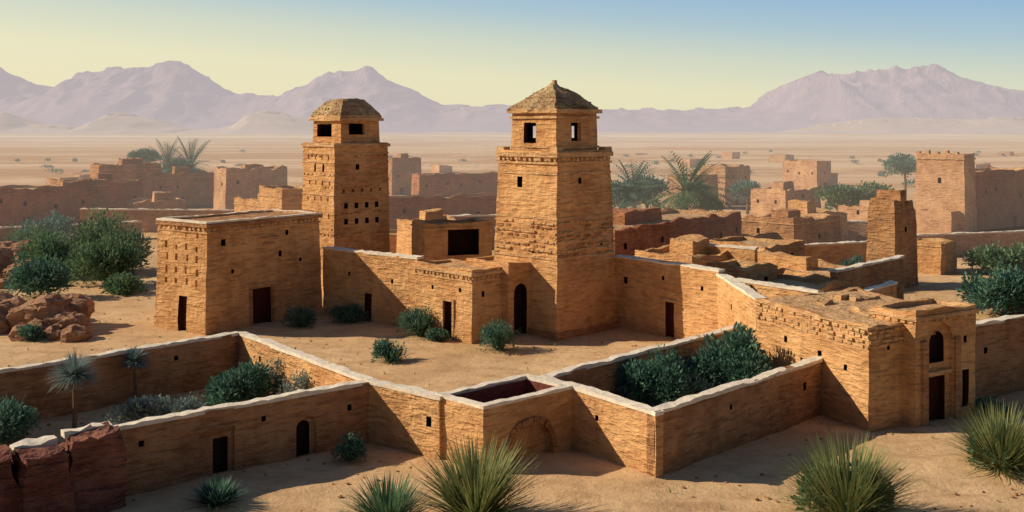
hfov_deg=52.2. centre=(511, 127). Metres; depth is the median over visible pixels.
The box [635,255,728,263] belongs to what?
string course
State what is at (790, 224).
string course
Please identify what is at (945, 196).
watchtower
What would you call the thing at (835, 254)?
walls
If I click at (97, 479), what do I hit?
buttress
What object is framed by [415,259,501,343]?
walls
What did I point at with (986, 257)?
desert shrub
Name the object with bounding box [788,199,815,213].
roof room
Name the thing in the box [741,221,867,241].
walls
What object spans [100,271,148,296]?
desert shrub
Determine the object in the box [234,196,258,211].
walls
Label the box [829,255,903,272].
coping
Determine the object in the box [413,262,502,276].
cornice
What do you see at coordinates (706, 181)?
mud house
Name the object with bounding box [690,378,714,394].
garden shrub
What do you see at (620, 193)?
acacia tree
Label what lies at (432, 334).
desert shrub
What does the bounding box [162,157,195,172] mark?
acacia tree
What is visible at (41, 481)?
buttress
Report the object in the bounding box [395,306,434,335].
desert shrub
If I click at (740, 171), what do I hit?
mud house
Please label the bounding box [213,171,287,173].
string course
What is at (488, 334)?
desert shrub
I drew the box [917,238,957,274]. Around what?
mud house
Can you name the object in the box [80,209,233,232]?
walls
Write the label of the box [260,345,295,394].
garden shrub
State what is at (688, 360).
garden shrub
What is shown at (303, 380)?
garden shrub
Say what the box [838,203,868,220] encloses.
walls
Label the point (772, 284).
coping
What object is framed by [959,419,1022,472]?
desert shrub
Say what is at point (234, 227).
cornice dentils
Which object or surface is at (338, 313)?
desert shrub
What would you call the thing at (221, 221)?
roof coping
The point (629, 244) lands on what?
walls
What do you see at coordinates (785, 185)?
roof room
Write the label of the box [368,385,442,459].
walls
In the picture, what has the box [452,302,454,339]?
door jamb
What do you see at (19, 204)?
mud house
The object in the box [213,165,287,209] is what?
walls
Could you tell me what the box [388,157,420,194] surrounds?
walls
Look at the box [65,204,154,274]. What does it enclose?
tall shrub
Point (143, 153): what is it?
acacia tree
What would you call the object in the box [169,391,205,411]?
garden shrub
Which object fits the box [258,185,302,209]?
mud house
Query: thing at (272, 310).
door jamb
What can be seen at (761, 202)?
walls
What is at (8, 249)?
boulder pile
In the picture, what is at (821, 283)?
mud house
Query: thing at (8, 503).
buttress
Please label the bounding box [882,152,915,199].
acacia tree
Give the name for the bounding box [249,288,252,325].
door jamb
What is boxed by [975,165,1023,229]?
mud house
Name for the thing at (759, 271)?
mud house
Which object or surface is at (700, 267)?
coping
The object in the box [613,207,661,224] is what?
roof room
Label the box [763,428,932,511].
yucca plant
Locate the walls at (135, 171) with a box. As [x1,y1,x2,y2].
[90,162,161,198]
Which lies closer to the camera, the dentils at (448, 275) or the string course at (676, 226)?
the dentils at (448, 275)
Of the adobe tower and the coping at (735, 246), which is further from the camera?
the coping at (735, 246)
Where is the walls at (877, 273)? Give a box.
[830,257,903,299]
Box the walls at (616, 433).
[572,390,662,477]
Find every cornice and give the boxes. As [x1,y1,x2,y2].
[155,212,321,227]
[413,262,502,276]
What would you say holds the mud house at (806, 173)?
on the desert ground
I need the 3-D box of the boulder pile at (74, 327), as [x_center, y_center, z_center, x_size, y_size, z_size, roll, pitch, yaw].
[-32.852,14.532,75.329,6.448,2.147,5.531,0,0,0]
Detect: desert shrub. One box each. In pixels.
[0,221,72,243]
[2,253,75,297]
[16,321,45,341]
[17,210,76,241]
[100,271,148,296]
[198,481,237,506]
[280,304,316,327]
[327,302,370,323]
[330,431,367,461]
[369,336,408,363]
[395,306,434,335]
[425,327,450,341]
[476,318,517,351]
[790,451,897,511]
[838,252,865,265]
[959,238,1023,274]
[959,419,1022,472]
[975,395,1008,416]
[1011,240,1023,255]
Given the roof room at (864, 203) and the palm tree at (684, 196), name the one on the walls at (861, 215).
the roof room at (864, 203)
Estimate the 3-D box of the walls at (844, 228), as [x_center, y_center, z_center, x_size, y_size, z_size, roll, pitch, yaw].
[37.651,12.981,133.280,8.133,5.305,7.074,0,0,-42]
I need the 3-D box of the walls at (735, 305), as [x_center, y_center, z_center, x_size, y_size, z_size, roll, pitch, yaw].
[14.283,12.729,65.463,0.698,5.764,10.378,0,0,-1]
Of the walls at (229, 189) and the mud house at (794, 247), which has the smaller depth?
the mud house at (794, 247)
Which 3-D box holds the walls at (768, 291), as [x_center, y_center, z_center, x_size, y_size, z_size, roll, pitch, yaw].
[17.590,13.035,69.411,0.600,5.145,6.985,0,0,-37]
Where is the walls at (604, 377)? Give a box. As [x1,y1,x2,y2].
[558,330,741,404]
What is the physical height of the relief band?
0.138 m
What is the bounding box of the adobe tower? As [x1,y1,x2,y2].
[493,80,618,341]
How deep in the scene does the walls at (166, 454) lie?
45.69 m
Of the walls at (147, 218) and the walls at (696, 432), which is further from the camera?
the walls at (147, 218)
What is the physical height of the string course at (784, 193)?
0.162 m
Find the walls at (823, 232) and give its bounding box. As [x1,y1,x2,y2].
[742,213,840,243]
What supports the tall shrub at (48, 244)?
on the desert ground
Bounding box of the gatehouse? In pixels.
[754,286,978,431]
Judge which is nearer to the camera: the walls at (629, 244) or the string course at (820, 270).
the string course at (820, 270)
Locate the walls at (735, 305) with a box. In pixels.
[717,276,756,342]
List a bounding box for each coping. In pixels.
[0,221,141,228]
[0,331,238,373]
[10,435,57,453]
[61,422,103,438]
[80,208,233,210]
[118,378,368,429]
[157,209,320,223]
[238,332,372,379]
[322,246,423,258]
[366,378,440,399]
[450,214,494,216]
[540,326,736,377]
[545,376,664,415]
[615,254,724,271]
[644,356,822,415]
[707,243,757,249]
[716,273,767,298]
[736,278,823,292]
[741,218,867,221]
[804,241,867,245]
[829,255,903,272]
[863,281,896,291]
[917,230,1023,235]
[975,314,1023,326]
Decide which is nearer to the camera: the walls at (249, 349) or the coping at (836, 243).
the walls at (249, 349)
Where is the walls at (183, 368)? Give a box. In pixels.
[0,336,238,426]
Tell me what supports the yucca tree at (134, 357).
on the desert ground
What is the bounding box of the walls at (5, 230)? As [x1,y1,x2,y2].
[0,222,141,241]
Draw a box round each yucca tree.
[45,348,104,428]
[118,346,148,398]
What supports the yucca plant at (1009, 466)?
on the desert ground
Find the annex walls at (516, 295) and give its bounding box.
[466,255,529,335]
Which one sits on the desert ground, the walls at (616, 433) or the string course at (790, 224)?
the walls at (616, 433)
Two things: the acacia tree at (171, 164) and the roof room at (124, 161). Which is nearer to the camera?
the roof room at (124, 161)
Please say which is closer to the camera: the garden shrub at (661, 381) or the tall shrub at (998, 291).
the garden shrub at (661, 381)
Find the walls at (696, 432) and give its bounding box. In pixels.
[646,362,821,476]
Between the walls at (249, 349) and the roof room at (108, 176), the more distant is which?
the roof room at (108, 176)
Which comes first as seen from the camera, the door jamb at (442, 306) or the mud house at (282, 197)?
the door jamb at (442, 306)
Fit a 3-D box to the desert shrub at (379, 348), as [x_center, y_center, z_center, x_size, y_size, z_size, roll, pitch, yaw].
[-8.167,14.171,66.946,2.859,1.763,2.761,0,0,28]
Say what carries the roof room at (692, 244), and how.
on the walls at (662, 252)
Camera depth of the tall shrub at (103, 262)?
98.36 m
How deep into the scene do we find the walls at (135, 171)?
194.58 m
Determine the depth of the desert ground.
68.27 m
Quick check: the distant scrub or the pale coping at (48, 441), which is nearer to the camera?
the pale coping at (48, 441)
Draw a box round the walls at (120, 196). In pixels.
[109,179,142,208]
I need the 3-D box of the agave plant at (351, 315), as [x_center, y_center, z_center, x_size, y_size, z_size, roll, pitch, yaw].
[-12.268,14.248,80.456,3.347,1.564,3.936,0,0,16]
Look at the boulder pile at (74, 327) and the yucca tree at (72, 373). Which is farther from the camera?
the boulder pile at (74, 327)
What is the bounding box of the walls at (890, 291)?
[871,284,896,297]
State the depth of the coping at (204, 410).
45.68 m
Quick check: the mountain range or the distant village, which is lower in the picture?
the distant village
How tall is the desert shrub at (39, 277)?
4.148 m
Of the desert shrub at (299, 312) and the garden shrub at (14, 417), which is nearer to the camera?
the garden shrub at (14, 417)
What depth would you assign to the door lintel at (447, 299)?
74.24 m
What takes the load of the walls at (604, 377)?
on the desert ground
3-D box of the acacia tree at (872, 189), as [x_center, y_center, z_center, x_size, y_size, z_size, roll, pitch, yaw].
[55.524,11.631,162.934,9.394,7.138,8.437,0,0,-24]
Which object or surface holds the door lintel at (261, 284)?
attached to the walls at (204, 281)
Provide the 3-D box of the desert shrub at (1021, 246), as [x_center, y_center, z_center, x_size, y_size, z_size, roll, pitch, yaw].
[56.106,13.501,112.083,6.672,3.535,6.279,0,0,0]
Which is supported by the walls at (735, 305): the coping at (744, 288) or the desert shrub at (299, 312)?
the coping at (744, 288)
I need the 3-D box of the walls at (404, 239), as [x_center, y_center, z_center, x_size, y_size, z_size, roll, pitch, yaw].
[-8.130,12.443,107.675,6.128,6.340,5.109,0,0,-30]
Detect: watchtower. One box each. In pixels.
[866,189,917,287]
[915,150,976,233]
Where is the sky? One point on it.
(682, 55)
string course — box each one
[92,168,161,169]
[127,201,185,204]
[154,176,213,177]
[157,221,319,233]
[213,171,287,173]
[414,273,502,282]
[613,218,741,235]
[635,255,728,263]
[741,219,841,224]
[750,191,819,193]
[778,266,833,276]
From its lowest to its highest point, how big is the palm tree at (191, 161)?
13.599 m
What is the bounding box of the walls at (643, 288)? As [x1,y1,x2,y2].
[615,257,723,339]
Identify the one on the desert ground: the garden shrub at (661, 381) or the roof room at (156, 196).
the garden shrub at (661, 381)
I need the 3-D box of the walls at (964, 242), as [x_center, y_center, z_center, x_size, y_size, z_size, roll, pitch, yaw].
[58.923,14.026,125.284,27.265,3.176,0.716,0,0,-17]
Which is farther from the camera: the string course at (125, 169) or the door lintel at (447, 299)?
the string course at (125, 169)
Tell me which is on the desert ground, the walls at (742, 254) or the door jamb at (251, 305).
the walls at (742, 254)
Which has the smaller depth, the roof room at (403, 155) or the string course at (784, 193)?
the string course at (784, 193)
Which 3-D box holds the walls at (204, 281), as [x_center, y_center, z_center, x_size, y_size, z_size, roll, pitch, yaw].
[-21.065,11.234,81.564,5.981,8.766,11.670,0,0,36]
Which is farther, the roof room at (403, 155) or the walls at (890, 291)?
the roof room at (403, 155)
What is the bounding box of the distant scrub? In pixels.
[15,149,1005,186]
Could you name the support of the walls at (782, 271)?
on the desert ground
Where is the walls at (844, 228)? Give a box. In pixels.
[766,208,848,240]
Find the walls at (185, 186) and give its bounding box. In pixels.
[154,170,213,205]
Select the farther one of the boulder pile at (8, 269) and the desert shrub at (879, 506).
the boulder pile at (8, 269)
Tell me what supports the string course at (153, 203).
attached to the walls at (167, 204)
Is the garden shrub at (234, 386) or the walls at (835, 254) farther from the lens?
the walls at (835, 254)
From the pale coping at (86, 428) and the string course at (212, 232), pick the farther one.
the string course at (212, 232)
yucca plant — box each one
[184,472,248,511]
[329,468,446,511]
[408,430,549,511]
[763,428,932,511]
[938,398,1023,483]
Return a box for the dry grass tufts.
[28,315,995,511]
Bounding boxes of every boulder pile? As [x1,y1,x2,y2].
[0,239,35,273]
[0,260,63,288]
[0,290,94,337]
[8,313,92,342]
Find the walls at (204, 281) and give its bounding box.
[155,210,321,335]
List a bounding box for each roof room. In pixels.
[96,173,112,181]
[118,158,142,165]
[152,191,171,201]
[172,166,188,173]
[240,164,262,169]
[397,154,408,157]
[418,208,442,219]
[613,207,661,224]
[669,234,708,254]
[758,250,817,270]
[771,181,794,189]
[771,208,800,218]
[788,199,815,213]
[859,200,869,206]
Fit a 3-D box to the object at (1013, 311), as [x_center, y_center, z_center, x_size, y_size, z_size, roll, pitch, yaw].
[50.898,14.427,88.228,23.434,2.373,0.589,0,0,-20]
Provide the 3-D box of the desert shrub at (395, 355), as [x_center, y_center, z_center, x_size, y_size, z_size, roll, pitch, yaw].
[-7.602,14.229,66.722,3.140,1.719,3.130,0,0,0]
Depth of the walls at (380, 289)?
80.31 m
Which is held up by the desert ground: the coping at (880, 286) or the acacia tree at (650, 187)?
the acacia tree at (650, 187)
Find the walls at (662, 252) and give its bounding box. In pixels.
[636,245,727,265]
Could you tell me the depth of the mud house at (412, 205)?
146.21 m
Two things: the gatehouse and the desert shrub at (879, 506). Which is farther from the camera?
the gatehouse
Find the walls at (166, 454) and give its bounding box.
[121,385,368,495]
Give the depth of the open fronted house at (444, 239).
93.87 m
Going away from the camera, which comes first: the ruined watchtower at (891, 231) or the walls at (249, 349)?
the walls at (249, 349)
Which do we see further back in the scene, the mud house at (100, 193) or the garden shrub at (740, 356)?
the mud house at (100, 193)
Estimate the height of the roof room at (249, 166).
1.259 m
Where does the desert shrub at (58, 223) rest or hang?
on the desert ground
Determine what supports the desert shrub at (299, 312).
on the desert ground
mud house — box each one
[0,185,91,226]
[49,178,108,207]
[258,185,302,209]
[388,192,496,229]
[411,171,497,194]
[667,173,717,208]
[700,164,750,204]
[706,259,778,280]
[709,236,805,255]
[735,274,852,291]
[782,159,830,189]
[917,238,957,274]
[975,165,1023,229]
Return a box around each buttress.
[0,442,17,511]
[15,446,74,511]
[58,419,131,511]
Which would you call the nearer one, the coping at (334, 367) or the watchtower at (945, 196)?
the coping at (334, 367)
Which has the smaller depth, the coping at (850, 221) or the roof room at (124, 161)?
the coping at (850, 221)
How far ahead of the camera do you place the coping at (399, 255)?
80.19 m
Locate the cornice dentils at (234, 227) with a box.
[158,219,317,231]
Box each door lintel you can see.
[248,282,274,287]
[440,297,454,301]
[661,298,677,302]
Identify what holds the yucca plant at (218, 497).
on the desert ground
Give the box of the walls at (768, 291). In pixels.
[745,283,807,297]
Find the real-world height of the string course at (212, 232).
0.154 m
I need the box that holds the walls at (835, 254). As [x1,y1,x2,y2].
[804,243,867,264]
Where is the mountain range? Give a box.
[0,60,1023,132]
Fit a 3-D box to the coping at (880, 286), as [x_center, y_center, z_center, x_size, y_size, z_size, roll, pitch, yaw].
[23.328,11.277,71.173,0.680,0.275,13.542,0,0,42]
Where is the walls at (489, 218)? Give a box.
[453,216,495,247]
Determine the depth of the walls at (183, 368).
56.57 m
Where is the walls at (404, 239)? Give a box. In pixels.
[397,215,454,254]
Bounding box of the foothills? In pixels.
[0,109,1023,134]
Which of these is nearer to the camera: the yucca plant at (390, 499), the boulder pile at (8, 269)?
the yucca plant at (390, 499)
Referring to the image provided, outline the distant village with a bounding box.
[45,151,1013,185]
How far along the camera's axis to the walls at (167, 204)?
162.67 m
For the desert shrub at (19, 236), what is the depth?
114.84 m
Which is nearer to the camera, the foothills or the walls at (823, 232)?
the walls at (823, 232)
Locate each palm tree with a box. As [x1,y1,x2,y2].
[147,138,189,172]
[159,136,223,192]
[611,159,670,210]
[633,151,739,211]
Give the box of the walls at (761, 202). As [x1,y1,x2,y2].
[750,186,820,215]
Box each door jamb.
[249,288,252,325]
[271,285,273,321]
[441,300,443,329]
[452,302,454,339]
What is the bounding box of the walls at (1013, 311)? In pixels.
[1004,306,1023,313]
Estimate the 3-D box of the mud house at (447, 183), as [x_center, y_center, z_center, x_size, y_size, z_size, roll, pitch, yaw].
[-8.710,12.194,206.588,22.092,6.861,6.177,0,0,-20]
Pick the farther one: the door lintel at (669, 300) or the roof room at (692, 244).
the roof room at (692, 244)
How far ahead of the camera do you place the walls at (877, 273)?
84.13 m
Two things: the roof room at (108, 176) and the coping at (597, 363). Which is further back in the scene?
the roof room at (108, 176)
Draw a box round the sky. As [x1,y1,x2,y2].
[0,0,1023,110]
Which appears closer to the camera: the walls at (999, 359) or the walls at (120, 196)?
the walls at (999, 359)
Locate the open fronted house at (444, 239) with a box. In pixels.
[411,216,492,260]
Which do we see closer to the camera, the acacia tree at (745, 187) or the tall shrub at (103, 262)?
the tall shrub at (103, 262)
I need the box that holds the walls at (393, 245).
[389,229,396,252]
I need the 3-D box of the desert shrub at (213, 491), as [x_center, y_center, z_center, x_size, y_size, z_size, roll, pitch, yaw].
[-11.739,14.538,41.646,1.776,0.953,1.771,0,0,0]
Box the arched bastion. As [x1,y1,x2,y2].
[435,374,573,465]
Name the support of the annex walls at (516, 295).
on the desert ground
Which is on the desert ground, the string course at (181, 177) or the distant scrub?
the distant scrub
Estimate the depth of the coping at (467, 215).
128.92 m
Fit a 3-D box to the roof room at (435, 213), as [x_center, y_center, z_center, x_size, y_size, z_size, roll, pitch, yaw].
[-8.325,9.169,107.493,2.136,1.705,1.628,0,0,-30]
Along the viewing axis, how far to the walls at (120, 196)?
175.92 m
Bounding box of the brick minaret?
[301,98,389,278]
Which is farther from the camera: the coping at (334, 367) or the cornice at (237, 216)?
the cornice at (237, 216)
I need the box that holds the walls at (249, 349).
[239,336,354,394]
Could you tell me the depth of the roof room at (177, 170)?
200.42 m
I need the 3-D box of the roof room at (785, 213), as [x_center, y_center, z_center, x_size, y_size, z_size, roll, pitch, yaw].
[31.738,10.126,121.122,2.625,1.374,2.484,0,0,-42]
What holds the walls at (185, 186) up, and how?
on the desert ground
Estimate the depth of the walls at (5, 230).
137.21 m
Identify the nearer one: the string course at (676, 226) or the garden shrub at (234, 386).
the garden shrub at (234, 386)
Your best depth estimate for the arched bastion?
47.13 m
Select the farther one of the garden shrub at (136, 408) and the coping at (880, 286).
the coping at (880, 286)
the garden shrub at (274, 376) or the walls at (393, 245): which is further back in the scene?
the walls at (393, 245)
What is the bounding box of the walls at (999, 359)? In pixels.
[975,318,1023,398]
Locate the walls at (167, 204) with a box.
[127,197,185,208]
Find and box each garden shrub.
[0,393,50,443]
[104,389,173,423]
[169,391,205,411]
[202,355,282,405]
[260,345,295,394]
[273,368,311,394]
[614,342,713,406]
[680,349,710,385]
[682,321,780,388]
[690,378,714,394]
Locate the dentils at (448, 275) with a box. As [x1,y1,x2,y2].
[414,269,501,279]
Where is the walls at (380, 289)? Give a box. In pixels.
[322,249,422,328]
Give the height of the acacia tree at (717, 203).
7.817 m
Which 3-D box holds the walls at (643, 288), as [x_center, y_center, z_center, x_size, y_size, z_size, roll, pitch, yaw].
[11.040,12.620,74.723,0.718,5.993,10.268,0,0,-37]
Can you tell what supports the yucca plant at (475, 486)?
on the desert ground
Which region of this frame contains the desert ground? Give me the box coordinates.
[0,132,1023,511]
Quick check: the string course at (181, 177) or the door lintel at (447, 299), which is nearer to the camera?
the door lintel at (447, 299)
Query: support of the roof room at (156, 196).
on the walls at (167, 204)
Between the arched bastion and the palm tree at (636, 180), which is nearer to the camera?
the arched bastion
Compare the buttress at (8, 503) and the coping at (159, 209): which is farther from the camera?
the coping at (159, 209)
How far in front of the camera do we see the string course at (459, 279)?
74.11 m
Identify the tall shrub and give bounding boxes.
[11,224,81,275]
[62,229,147,285]
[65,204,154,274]
[955,257,1023,314]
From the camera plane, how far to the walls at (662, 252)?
86.21 m
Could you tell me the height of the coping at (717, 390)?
0.257 m
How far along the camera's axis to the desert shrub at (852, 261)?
96.02 m
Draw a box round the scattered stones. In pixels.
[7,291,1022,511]
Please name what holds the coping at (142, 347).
on the walls at (183, 368)
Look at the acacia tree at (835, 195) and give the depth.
159.12 m
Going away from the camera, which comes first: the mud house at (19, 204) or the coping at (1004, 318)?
the coping at (1004, 318)
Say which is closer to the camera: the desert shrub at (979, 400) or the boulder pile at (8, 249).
the desert shrub at (979, 400)
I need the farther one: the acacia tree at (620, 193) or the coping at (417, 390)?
the acacia tree at (620, 193)
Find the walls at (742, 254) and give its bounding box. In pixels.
[707,246,757,261]
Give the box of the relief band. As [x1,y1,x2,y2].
[258,235,278,238]
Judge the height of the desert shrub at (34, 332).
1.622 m
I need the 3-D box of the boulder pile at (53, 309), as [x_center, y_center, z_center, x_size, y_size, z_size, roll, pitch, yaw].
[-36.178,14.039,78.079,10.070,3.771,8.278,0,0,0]
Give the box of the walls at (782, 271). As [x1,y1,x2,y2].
[777,260,847,276]
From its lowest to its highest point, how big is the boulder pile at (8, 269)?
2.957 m
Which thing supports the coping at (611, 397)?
on the walls at (616, 433)
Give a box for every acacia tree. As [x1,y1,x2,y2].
[126,148,160,162]
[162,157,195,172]
[611,179,642,208]
[624,175,673,207]
[688,179,725,210]
[727,178,761,213]
[812,183,872,210]
[848,180,894,205]
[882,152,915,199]
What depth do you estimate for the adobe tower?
76.10 m
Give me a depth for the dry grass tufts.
64.37 m
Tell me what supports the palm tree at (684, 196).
on the desert ground
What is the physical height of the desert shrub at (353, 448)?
1.553 m
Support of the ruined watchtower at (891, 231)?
on the desert ground
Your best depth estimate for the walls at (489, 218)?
129.55 m
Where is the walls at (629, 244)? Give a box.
[613,208,741,255]
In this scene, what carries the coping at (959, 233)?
on the walls at (964, 242)
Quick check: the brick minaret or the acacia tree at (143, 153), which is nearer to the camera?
the brick minaret
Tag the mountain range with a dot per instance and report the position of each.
(180, 93)
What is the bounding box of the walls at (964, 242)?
[917,232,1023,254]
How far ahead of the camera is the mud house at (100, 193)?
161.39 m

